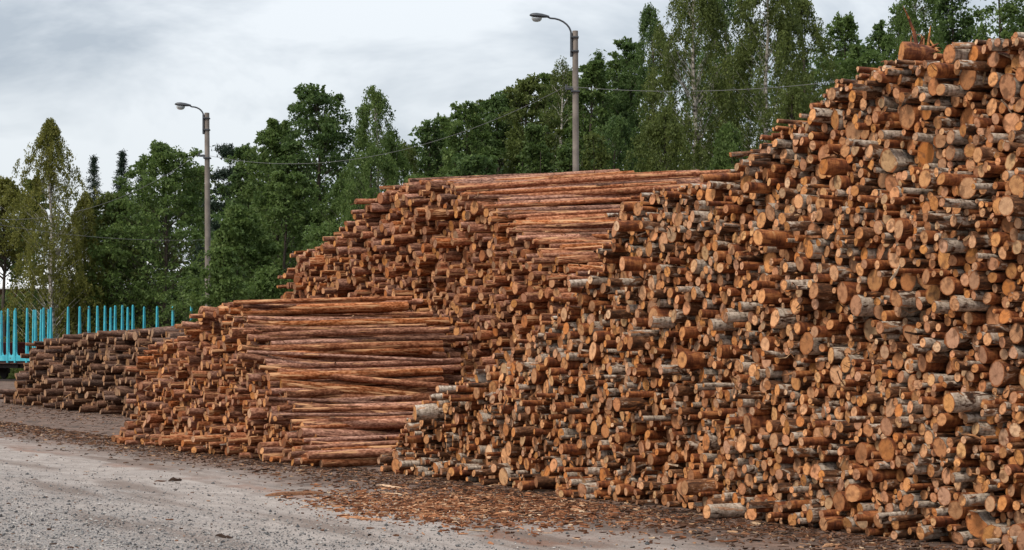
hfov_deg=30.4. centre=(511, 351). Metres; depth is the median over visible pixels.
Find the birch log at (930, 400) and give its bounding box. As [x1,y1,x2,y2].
[918,396,942,404]
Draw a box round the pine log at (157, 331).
[151,327,179,336]
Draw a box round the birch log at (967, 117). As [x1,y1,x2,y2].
[960,107,973,124]
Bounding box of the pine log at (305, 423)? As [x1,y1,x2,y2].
[300,421,403,430]
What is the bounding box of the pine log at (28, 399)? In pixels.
[24,396,36,402]
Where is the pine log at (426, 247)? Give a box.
[421,243,432,252]
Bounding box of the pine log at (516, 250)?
[513,247,537,254]
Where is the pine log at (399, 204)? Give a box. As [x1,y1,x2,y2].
[396,199,408,207]
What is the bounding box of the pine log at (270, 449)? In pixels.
[260,447,285,453]
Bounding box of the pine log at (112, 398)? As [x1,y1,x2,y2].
[104,395,123,400]
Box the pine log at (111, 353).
[107,350,127,358]
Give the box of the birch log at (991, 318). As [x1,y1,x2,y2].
[986,305,1003,323]
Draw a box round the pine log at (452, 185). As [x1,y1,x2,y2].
[450,183,558,188]
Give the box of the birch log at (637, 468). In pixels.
[630,458,647,475]
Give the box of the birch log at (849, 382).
[840,379,866,386]
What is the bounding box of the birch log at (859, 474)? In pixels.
[852,467,869,479]
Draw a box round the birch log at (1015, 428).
[1009,422,1023,436]
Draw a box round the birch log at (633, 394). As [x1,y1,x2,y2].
[626,391,656,397]
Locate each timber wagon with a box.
[0,307,52,377]
[66,305,192,333]
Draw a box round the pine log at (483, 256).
[479,250,488,261]
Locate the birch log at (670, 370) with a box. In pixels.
[658,365,687,374]
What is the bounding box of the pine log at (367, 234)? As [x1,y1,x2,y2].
[361,231,373,237]
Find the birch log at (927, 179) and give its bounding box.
[919,169,945,189]
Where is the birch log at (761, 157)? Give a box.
[748,153,780,161]
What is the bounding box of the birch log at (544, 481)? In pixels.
[534,476,555,487]
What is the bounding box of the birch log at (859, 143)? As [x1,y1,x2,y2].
[845,139,878,147]
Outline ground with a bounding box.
[0,378,991,549]
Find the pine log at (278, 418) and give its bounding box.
[273,415,296,420]
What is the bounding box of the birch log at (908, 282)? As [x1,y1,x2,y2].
[900,273,925,290]
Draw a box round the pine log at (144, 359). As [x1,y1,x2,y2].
[136,356,153,362]
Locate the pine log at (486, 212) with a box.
[483,202,620,217]
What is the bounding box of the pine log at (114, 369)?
[111,365,135,372]
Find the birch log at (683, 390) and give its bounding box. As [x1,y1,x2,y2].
[673,385,695,395]
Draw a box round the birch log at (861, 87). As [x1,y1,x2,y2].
[849,83,883,92]
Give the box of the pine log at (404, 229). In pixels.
[399,226,410,232]
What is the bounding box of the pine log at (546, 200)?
[492,196,625,208]
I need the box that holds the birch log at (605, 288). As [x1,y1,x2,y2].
[600,283,619,293]
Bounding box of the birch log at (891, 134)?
[878,130,911,139]
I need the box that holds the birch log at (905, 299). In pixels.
[890,290,916,307]
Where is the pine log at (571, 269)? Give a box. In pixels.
[566,267,595,272]
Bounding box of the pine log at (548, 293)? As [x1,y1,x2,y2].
[544,287,554,298]
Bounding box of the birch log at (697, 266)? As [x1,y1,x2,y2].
[690,259,708,273]
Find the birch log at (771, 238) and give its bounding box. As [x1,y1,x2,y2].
[753,229,798,247]
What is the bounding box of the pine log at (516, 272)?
[512,269,529,275]
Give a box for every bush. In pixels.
[19,290,38,339]
[30,287,92,340]
[70,286,142,329]
[124,284,185,327]
[149,264,204,327]
[193,246,253,319]
[239,265,292,299]
[276,221,339,298]
[514,122,559,173]
[554,143,580,172]
[579,131,611,170]
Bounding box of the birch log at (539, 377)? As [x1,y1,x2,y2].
[531,368,548,383]
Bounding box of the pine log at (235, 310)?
[229,308,248,314]
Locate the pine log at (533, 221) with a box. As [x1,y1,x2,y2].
[513,220,615,227]
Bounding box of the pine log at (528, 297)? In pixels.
[521,292,548,302]
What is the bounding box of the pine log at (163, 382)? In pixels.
[158,379,181,386]
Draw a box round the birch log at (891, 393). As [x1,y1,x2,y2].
[885,387,910,398]
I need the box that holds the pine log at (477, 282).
[472,279,482,285]
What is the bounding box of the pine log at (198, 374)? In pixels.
[191,371,207,377]
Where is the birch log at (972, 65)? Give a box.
[954,60,991,71]
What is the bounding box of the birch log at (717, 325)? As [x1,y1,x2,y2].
[708,319,738,330]
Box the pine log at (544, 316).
[539,313,554,320]
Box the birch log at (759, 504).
[746,500,787,508]
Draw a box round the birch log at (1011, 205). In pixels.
[998,195,1023,216]
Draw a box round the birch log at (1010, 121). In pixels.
[1002,113,1023,133]
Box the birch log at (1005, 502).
[997,495,1020,511]
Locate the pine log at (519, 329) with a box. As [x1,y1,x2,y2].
[515,324,531,333]
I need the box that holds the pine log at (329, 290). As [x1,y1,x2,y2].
[321,287,354,293]
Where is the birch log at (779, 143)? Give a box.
[772,139,792,148]
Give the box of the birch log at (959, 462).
[953,458,979,467]
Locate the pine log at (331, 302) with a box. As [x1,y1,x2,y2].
[276,301,383,303]
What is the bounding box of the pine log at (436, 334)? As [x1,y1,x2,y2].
[265,333,444,343]
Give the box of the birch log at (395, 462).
[391,458,404,471]
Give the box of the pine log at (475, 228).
[467,224,493,232]
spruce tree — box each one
[86,154,104,283]
[110,148,131,286]
[135,154,159,265]
[588,48,612,155]
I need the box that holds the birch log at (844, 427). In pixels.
[837,421,857,432]
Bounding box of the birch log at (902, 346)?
[891,341,908,351]
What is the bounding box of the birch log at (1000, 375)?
[989,359,1020,386]
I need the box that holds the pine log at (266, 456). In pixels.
[262,452,282,461]
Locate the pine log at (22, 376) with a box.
[15,372,28,379]
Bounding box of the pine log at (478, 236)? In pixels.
[474,233,492,239]
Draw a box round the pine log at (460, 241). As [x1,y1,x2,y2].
[450,238,472,245]
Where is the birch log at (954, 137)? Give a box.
[946,130,968,144]
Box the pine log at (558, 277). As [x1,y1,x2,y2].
[546,275,566,279]
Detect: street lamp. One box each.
[175,102,210,306]
[530,13,579,170]
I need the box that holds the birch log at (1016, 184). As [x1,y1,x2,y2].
[1008,174,1023,194]
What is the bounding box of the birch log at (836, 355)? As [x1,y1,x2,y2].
[828,347,848,363]
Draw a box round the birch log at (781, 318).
[770,308,796,328]
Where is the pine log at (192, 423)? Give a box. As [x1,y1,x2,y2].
[188,417,197,427]
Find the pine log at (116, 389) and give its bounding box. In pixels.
[114,386,133,395]
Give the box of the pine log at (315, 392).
[284,385,426,397]
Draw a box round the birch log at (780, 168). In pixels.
[771,164,791,172]
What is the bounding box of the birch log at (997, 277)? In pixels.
[987,272,1009,282]
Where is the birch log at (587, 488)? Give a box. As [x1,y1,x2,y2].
[578,482,597,497]
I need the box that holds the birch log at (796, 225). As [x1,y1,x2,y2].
[784,221,812,230]
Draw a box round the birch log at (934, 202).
[929,195,943,211]
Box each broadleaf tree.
[0,175,54,341]
[0,178,65,348]
[57,191,160,333]
[78,139,222,331]
[89,228,181,327]
[151,165,224,323]
[169,201,284,321]
[204,143,286,290]
[223,170,324,293]
[233,117,329,268]
[243,82,374,279]
[404,173,437,182]
[409,118,459,176]
[422,112,461,175]
[433,100,500,176]
[445,151,498,176]
[462,99,517,173]
[465,92,530,173]
[484,84,532,173]
[497,72,565,173]
[517,72,566,173]
[547,68,598,172]
[559,59,624,170]
[593,54,649,168]
[604,36,676,170]
[811,11,870,96]
[835,43,891,78]
[865,19,895,65]
[879,2,919,59]
[925,0,987,53]
[968,0,1023,41]
[998,1,1023,37]
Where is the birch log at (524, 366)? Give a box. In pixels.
[516,362,537,371]
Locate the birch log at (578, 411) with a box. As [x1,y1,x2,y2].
[564,408,592,414]
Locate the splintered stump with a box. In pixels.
[898,6,941,60]
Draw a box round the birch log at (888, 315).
[881,310,919,320]
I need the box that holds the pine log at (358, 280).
[353,276,369,284]
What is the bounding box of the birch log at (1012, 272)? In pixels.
[1005,263,1021,279]
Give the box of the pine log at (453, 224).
[448,220,459,230]
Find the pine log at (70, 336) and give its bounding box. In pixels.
[62,334,81,338]
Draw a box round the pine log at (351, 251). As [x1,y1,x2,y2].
[348,248,366,254]
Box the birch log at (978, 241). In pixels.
[968,234,991,248]
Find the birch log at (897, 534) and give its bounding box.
[891,530,914,539]
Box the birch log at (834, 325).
[826,320,851,329]
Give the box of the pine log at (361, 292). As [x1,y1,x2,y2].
[354,289,371,295]
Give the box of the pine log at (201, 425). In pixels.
[197,421,209,429]
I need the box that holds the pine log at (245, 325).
[242,323,270,327]
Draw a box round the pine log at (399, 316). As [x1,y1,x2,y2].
[237,315,408,317]
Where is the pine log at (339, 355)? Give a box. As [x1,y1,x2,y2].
[246,350,442,361]
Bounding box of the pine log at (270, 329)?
[239,323,425,331]
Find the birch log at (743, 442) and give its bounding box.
[736,433,759,452]
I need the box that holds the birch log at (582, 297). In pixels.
[577,293,595,305]
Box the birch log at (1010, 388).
[1002,385,1023,398]
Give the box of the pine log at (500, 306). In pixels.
[496,301,507,312]
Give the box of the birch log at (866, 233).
[855,227,877,239]
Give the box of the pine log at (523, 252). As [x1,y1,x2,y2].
[520,249,536,257]
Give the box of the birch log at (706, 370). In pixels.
[699,367,717,382]
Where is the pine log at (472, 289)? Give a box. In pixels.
[467,286,478,293]
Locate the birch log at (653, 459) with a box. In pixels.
[647,453,668,464]
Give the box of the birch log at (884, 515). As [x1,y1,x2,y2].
[876,511,913,518]
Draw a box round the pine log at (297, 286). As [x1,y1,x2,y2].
[293,283,306,289]
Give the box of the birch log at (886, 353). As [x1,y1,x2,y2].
[880,345,894,359]
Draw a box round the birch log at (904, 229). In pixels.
[894,218,913,241]
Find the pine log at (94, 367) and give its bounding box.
[89,364,110,370]
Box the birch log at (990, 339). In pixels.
[983,333,999,345]
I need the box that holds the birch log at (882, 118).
[872,111,898,123]
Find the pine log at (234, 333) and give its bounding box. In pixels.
[229,328,246,338]
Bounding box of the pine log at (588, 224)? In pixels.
[515,221,614,227]
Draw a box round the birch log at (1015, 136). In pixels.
[1008,130,1023,142]
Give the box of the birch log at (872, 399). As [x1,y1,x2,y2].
[862,394,884,403]
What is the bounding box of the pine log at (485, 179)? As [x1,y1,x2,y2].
[433,176,537,180]
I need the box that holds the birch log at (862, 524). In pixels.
[856,510,878,529]
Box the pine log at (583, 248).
[564,245,601,250]
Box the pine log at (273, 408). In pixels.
[269,401,421,413]
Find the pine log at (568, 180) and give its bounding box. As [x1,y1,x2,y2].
[454,169,729,190]
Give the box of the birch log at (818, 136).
[808,132,829,140]
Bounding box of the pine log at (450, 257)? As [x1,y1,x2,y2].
[443,252,462,260]
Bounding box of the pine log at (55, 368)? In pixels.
[50,364,70,372]
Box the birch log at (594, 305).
[589,300,611,311]
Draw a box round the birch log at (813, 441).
[799,436,839,445]
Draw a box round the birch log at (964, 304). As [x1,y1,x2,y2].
[952,298,990,310]
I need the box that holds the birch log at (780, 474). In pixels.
[775,469,796,479]
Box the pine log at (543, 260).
[532,258,554,263]
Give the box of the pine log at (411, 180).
[408,173,541,181]
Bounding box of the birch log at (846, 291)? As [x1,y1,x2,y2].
[837,281,863,303]
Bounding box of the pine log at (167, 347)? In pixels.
[163,343,176,351]
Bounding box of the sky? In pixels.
[0,0,1023,267]
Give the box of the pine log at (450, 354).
[446,351,460,357]
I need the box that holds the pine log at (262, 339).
[254,334,404,341]
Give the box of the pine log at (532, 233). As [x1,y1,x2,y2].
[522,232,568,234]
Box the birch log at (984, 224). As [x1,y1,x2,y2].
[975,221,1000,228]
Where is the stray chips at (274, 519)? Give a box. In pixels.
[0,450,741,549]
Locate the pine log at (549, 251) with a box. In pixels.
[539,250,581,257]
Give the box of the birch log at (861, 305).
[850,295,875,315]
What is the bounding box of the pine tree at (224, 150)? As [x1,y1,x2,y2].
[186,142,246,302]
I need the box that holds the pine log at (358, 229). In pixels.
[353,226,370,232]
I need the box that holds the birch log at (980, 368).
[971,364,990,372]
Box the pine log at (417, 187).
[405,169,619,191]
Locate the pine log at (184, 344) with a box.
[177,341,199,347]
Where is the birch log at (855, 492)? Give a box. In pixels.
[844,483,874,501]
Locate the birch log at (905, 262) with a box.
[899,258,919,267]
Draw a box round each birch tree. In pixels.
[0,117,106,351]
[38,191,129,334]
[305,142,405,241]
[330,85,412,220]
[381,139,419,190]
[523,56,596,172]
[580,113,646,171]
[611,2,692,170]
[620,103,710,172]
[631,0,762,170]
[677,0,773,170]
[682,0,822,170]
[707,120,747,169]
[751,0,846,148]
[760,83,811,142]
[876,0,945,67]
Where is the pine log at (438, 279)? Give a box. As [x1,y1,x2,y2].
[431,276,446,282]
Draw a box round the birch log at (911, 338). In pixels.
[903,324,919,343]
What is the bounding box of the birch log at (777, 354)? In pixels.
[761,350,794,357]
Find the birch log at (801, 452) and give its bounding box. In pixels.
[788,448,818,456]
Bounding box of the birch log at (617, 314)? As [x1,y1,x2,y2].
[606,309,634,318]
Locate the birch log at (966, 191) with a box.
[958,177,994,199]
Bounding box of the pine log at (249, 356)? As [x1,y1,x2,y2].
[236,353,375,367]
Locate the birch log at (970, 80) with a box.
[959,70,994,90]
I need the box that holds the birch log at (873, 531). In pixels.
[865,527,884,535]
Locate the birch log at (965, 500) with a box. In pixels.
[958,493,989,506]
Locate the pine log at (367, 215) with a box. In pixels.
[362,213,385,217]
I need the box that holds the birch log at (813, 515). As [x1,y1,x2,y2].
[807,507,826,522]
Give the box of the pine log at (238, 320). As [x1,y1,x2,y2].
[233,316,391,322]
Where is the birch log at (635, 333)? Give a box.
[628,330,660,336]
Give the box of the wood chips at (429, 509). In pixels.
[264,477,828,549]
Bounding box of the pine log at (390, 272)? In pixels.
[385,267,407,277]
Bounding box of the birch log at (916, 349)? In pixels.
[909,344,931,353]
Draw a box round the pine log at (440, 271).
[435,268,448,274]
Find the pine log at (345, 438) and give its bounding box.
[302,435,398,442]
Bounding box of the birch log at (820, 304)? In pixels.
[811,299,837,309]
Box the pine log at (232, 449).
[227,446,242,453]
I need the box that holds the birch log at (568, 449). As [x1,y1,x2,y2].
[559,444,585,454]
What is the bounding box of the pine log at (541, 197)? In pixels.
[497,194,618,201]
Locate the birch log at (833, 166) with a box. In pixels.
[819,158,853,175]
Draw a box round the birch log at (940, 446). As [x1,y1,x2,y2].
[933,437,955,457]
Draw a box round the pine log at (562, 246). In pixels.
[560,243,603,248]
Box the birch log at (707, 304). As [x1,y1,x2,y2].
[702,298,720,309]
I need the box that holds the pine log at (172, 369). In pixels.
[167,364,179,372]
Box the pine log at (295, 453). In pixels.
[289,450,318,456]
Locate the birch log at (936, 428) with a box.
[932,422,955,433]
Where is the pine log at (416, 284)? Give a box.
[412,280,426,288]
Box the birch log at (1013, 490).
[1007,484,1022,496]
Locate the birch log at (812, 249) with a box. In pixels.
[804,240,825,258]
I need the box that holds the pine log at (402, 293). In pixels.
[391,290,413,298]
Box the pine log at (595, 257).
[555,254,602,264]
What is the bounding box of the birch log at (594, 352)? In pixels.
[589,341,603,361]
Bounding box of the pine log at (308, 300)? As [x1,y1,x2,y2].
[233,296,411,304]
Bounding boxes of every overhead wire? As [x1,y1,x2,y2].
[2,155,196,219]
[2,225,141,239]
[203,87,563,163]
[567,79,855,91]
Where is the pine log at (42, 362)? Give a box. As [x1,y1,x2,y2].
[37,360,62,364]
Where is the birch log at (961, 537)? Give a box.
[951,530,978,544]
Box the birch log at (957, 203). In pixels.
[939,198,979,208]
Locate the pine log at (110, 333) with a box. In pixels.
[97,331,124,336]
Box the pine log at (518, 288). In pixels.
[512,281,527,294]
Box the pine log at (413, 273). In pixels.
[409,269,426,277]
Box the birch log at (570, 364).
[562,359,585,369]
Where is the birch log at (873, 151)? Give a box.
[865,144,883,158]
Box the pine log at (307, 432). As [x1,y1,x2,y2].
[297,428,401,437]
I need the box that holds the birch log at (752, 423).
[743,413,771,435]
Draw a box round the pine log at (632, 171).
[497,170,634,179]
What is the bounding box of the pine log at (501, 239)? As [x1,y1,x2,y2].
[494,236,508,243]
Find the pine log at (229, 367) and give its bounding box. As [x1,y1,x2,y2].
[223,364,234,371]
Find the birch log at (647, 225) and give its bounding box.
[639,220,660,230]
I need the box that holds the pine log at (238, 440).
[228,437,248,442]
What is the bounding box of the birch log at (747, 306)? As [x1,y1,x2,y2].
[738,301,762,310]
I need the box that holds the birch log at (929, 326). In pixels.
[924,321,946,332]
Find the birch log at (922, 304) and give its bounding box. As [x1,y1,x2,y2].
[916,297,931,310]
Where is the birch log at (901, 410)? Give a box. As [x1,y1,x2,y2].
[895,403,909,416]
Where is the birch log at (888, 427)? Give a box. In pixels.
[880,416,906,435]
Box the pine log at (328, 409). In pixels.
[292,405,413,411]
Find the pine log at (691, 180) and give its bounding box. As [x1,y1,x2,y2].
[494,178,706,190]
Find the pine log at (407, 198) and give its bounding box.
[405,195,422,204]
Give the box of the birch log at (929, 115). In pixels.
[922,103,944,120]
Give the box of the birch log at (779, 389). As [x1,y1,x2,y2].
[774,384,792,396]
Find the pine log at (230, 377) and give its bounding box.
[225,374,240,379]
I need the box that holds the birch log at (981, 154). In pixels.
[973,147,1010,162]
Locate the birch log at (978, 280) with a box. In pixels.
[969,270,1002,289]
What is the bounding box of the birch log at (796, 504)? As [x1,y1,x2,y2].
[787,499,809,508]
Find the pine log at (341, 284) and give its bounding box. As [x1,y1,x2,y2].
[335,279,355,289]
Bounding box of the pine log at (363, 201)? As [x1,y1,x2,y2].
[354,199,377,203]
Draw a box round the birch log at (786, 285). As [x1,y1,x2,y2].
[781,279,809,289]
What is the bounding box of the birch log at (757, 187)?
[742,182,776,193]
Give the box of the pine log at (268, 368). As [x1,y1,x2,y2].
[259,365,317,370]
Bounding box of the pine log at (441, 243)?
[433,238,456,247]
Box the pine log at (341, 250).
[336,246,347,254]
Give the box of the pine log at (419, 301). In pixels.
[384,298,422,304]
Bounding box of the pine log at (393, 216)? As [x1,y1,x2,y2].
[388,213,402,219]
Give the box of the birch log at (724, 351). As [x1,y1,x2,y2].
[717,345,739,358]
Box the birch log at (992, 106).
[986,98,1001,115]
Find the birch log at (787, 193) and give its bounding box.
[779,187,799,198]
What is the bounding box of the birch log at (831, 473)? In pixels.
[818,470,841,477]
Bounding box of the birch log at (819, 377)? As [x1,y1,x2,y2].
[814,371,831,382]
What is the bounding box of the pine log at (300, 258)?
[296,255,311,262]
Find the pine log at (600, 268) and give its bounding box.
[567,264,602,270]
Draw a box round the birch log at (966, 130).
[959,124,977,137]
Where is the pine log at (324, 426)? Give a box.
[292,424,349,429]
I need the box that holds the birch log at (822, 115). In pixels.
[809,107,832,122]
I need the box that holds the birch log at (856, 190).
[850,185,885,196]
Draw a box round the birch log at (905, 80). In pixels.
[896,74,916,86]
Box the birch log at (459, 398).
[449,394,476,401]
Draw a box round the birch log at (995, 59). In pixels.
[987,51,1010,68]
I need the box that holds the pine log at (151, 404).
[144,402,163,407]
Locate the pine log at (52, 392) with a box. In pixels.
[44,388,63,396]
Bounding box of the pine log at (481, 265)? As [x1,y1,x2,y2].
[473,263,491,268]
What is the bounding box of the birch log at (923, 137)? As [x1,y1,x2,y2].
[912,133,935,142]
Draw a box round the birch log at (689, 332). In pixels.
[679,326,706,338]
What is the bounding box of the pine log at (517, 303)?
[511,299,529,307]
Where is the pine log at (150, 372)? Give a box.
[143,370,157,374]
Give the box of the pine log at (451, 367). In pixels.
[308,364,460,370]
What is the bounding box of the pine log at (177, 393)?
[171,389,189,397]
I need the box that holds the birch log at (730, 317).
[723,312,748,322]
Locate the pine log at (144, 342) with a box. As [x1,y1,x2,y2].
[137,339,154,346]
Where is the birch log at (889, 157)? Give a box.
[880,148,914,172]
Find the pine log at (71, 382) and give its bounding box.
[62,377,87,385]
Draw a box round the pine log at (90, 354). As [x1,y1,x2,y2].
[86,350,97,359]
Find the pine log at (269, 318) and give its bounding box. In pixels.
[247,316,426,326]
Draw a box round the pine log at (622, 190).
[512,183,702,195]
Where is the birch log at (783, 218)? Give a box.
[778,213,801,224]
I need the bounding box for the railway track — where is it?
[0,378,25,380]
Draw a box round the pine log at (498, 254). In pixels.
[492,251,509,256]
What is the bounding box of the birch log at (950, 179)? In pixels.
[936,173,993,185]
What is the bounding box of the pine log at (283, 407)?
[277,405,292,410]
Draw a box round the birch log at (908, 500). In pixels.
[902,493,930,506]
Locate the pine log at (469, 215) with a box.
[465,211,479,219]
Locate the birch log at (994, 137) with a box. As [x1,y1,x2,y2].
[987,133,1008,142]
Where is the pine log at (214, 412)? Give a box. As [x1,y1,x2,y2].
[208,407,226,415]
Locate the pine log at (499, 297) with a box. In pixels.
[493,294,512,301]
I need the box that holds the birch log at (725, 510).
[703,503,746,518]
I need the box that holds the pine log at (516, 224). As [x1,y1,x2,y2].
[498,222,572,226]
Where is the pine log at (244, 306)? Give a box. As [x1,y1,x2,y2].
[241,301,395,308]
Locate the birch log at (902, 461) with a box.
[895,455,913,467]
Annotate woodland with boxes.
[0,0,1023,350]
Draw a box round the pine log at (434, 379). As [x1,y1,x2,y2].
[307,377,443,385]
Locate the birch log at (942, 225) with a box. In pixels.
[935,221,975,230]
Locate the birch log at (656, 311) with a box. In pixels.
[649,306,673,317]
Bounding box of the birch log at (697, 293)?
[691,286,707,299]
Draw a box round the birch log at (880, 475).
[867,468,897,481]
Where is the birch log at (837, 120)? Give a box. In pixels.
[831,109,845,129]
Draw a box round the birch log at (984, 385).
[978,379,993,391]
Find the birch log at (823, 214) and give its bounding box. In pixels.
[816,207,837,221]
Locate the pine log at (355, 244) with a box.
[349,241,364,246]
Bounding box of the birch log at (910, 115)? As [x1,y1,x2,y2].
[899,104,921,129]
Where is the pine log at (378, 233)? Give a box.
[374,229,391,237]
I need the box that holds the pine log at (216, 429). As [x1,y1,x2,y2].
[209,426,225,432]
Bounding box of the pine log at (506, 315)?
[501,311,514,318]
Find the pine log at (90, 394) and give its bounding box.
[85,391,102,398]
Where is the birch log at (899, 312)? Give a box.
[894,306,920,316]
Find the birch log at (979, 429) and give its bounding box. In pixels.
[971,422,996,435]
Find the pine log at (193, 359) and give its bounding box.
[187,355,200,363]
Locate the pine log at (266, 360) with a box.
[263,358,309,363]
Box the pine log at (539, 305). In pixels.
[530,301,547,308]
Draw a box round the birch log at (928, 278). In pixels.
[922,269,943,284]
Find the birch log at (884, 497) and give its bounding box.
[880,490,896,503]
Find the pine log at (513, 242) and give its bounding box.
[509,236,523,246]
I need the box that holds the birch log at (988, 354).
[977,345,1001,363]
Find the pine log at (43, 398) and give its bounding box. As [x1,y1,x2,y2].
[40,395,57,401]
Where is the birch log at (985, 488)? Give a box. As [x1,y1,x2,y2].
[981,481,1005,492]
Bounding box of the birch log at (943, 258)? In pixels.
[938,250,965,269]
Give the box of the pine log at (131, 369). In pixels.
[125,366,149,371]
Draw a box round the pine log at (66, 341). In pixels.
[59,338,79,343]
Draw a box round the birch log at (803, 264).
[795,256,820,271]
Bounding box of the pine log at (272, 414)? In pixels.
[269,411,399,430]
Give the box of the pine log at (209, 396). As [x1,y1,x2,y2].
[203,391,219,402]
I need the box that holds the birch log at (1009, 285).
[1002,279,1023,295]
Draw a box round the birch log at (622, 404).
[613,397,649,411]
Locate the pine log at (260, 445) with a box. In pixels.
[257,441,279,454]
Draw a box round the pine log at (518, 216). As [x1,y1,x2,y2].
[507,208,620,218]
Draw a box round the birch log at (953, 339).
[944,326,972,348]
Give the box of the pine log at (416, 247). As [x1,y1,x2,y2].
[408,243,421,253]
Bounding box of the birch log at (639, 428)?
[631,423,648,434]
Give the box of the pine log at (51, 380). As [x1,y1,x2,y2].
[45,377,63,383]
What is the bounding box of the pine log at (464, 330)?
[459,326,476,333]
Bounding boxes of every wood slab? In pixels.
[265,491,323,495]
[342,516,382,519]
[379,484,401,487]
[822,543,841,546]
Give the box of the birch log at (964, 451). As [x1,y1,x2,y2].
[956,440,999,458]
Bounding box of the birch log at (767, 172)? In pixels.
[762,167,785,182]
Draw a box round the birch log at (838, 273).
[829,265,856,281]
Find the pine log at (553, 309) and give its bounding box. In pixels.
[549,304,564,313]
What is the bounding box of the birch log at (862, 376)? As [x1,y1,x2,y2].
[854,371,871,381]
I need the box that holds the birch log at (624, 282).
[607,278,645,286]
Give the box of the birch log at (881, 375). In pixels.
[875,369,896,381]
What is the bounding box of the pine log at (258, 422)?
[251,420,268,425]
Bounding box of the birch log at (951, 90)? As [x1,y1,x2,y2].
[936,84,989,96]
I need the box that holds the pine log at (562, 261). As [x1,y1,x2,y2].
[556,259,599,263]
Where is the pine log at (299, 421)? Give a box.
[290,415,412,423]
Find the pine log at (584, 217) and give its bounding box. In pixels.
[525,213,616,219]
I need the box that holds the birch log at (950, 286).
[940,277,969,295]
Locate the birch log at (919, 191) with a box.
[901,187,932,194]
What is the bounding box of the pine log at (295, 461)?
[291,458,310,465]
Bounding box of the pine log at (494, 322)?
[490,318,505,327]
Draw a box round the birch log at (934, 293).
[926,285,949,303]
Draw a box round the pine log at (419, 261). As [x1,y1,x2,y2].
[416,257,437,264]
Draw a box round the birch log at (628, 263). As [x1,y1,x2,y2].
[619,256,657,270]
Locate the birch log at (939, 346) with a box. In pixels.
[932,340,953,351]
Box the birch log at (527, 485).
[519,480,550,490]
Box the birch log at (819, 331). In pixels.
[811,326,845,337]
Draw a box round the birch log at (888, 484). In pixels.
[882,479,900,490]
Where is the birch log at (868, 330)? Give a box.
[863,318,879,341]
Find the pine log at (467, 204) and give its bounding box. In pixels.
[464,192,652,209]
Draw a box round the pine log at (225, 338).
[222,335,236,341]
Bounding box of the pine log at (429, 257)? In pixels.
[423,254,438,261]
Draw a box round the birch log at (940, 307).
[932,301,950,313]
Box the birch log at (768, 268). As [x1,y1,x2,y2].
[764,252,781,273]
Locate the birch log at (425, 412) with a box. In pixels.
[413,403,444,420]
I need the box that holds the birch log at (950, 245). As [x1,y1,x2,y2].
[938,238,968,252]
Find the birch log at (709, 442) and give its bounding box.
[702,433,720,450]
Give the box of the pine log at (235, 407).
[230,404,241,410]
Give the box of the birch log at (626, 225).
[613,220,645,231]
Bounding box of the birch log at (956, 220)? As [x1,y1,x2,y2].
[950,215,975,227]
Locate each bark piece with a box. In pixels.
[168,477,181,480]
[215,533,232,537]
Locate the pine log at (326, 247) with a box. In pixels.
[320,244,335,251]
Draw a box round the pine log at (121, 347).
[113,345,134,349]
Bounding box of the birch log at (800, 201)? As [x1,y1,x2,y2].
[794,194,816,208]
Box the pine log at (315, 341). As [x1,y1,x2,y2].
[270,336,468,344]
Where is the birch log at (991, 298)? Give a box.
[982,292,1001,304]
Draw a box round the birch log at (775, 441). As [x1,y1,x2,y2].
[769,433,787,448]
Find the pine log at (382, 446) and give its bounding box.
[337,445,396,448]
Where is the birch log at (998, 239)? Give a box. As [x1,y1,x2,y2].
[990,232,1011,247]
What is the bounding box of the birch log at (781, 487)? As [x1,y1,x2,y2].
[773,482,792,492]
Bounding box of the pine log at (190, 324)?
[181,321,209,327]
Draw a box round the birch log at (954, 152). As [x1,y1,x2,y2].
[945,145,968,160]
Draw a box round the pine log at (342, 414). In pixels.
[277,412,412,416]
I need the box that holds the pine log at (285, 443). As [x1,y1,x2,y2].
[281,437,308,447]
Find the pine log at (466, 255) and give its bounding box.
[463,250,472,260]
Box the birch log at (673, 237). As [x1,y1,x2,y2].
[666,226,683,242]
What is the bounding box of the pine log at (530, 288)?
[527,285,543,291]
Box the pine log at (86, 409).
[79,405,105,412]
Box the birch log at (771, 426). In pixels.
[766,420,783,432]
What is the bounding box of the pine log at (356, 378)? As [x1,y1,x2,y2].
[277,368,448,387]
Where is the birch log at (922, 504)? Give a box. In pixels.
[914,501,940,507]
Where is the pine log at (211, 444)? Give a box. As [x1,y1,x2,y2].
[209,442,225,446]
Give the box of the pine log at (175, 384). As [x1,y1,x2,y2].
[168,382,183,387]
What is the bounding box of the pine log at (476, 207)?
[470,200,496,214]
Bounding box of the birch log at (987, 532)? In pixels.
[981,522,1006,548]
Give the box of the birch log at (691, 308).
[682,301,701,315]
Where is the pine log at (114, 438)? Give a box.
[111,435,121,441]
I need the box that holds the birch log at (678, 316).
[671,309,695,322]
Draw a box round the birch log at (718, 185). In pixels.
[707,181,740,189]
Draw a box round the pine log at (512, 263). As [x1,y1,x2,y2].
[507,258,519,268]
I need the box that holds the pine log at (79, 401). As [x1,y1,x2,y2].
[72,399,92,404]
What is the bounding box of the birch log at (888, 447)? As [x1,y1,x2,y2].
[878,437,899,461]
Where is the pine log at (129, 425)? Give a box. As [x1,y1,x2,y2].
[124,421,140,428]
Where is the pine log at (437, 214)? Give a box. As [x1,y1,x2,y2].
[426,208,459,219]
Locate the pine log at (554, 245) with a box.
[549,242,609,247]
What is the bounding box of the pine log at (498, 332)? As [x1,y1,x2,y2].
[492,328,506,336]
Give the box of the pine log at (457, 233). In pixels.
[453,229,467,237]
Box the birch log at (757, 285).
[751,280,779,289]
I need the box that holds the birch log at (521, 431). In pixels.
[511,426,541,436]
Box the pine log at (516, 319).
[512,315,521,324]
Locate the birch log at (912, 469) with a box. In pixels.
[906,462,927,474]
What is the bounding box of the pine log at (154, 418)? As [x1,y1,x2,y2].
[146,414,164,423]
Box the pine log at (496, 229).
[493,222,507,232]

